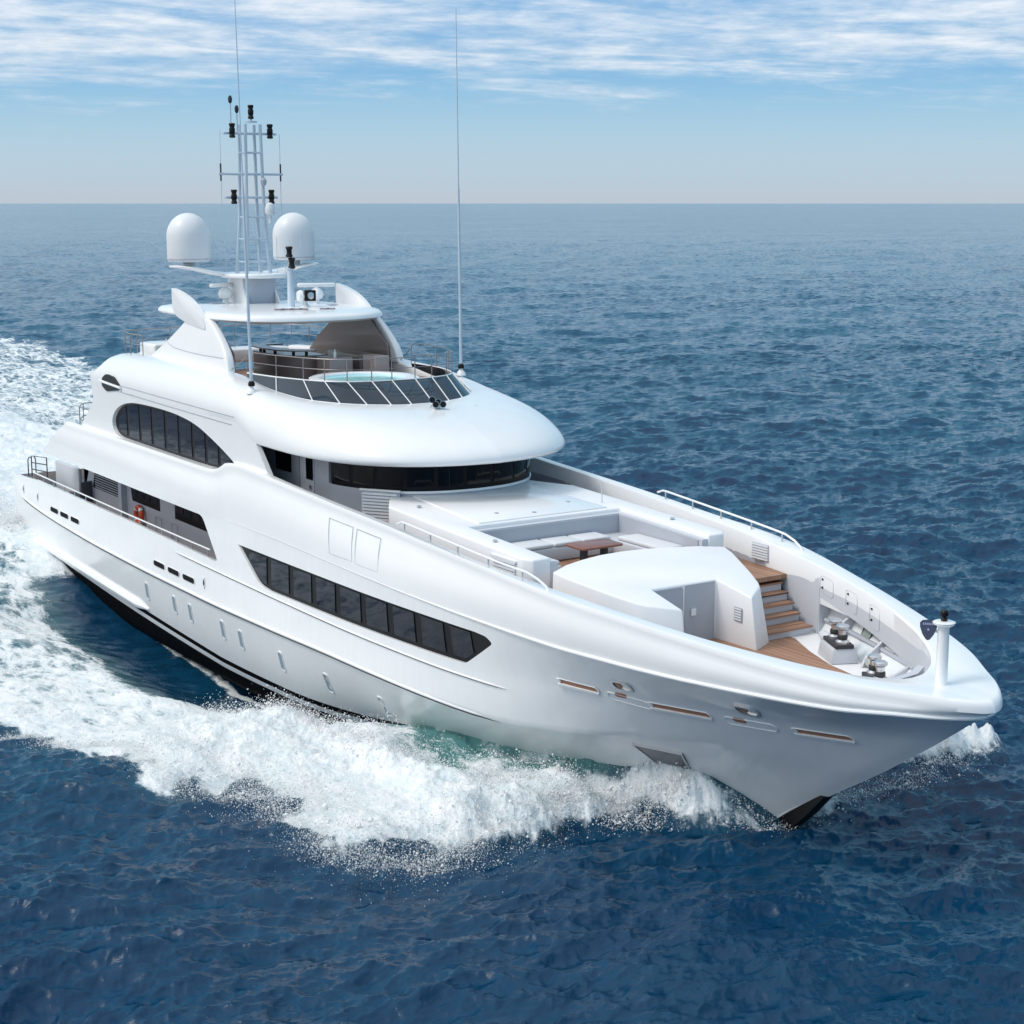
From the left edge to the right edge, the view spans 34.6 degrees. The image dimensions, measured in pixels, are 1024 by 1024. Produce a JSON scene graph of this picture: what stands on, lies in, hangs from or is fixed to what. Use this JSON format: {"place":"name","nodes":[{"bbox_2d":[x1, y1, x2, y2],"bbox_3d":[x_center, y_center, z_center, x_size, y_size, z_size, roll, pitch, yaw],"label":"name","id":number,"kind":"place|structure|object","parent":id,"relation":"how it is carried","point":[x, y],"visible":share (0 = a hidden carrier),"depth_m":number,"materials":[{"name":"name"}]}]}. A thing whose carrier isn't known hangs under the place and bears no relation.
{"place":"outdoors","nodes":[
{"label":"outdoors","id":0,"kind":"place"},
{"bbox_2d":[70,481,92,500],"bbox_3d":[-15.624,-0.602,59.774,0.640,1.090,0.690,8,13,36],"label":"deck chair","id":1,"kind":"object","parent":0,"point":[86,488],"visible":0.52,"depth_m":59.49,"materials":[{"name":"grey"}]},
{"bbox_2d":[0,203,1023,1023],"bbox_3d":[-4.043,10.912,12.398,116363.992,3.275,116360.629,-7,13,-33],"label":"sea","id":2,"kind":"structure","parent":0,"point":[842,385],"depth_m":42.79,"materials":[{"name":"liquid"}]},
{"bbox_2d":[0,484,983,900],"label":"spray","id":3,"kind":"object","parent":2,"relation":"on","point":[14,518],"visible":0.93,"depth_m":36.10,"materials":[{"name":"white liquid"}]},
{"bbox_2d":[14,0,1002,828],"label":"motor yacht","id":4,"kind":"object","parent":2,"relation":"on","point":[368,520],"visible":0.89,"depth_m":41.52,"materials":[{"name":"white metal"}]},
{"bbox_2d":[55,460,83,492],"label":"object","id":5,"kind":"object","parent":4,"relation":"on","point":[68,475],"visible":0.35,"depth_m":61.22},
{"bbox_2d":[134,505,143,524],"bbox_3d":[-12.637,0.098,55.645,0.152,0.710,0.710,-7,13,-33],"label":"life ring","id":6,"kind":"object","parent":4,"relation":"hanging from","point":[137,508],"visible":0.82,"depth_m":55.48,"materials":[{"name":"orange plastic"}]},
{"bbox_2d":[565,538,622,559],"bbox_3d":[1.966,1.047,39.426,1.240,0.590,0.800,-7,13,-33],"label":"lounge table","id":7,"kind":"object","parent":4,"relation":"on","point":[603,545],"visible":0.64,"depth_m":39.27,"materials":[{"name":"brown wood"}]},
{"bbox_2d":[0,0,1023,203],"label":"sky","id":8,"kind":"structure","parent":0,"point":[102,101],"materials":[{"name":"blue"}]}
]}

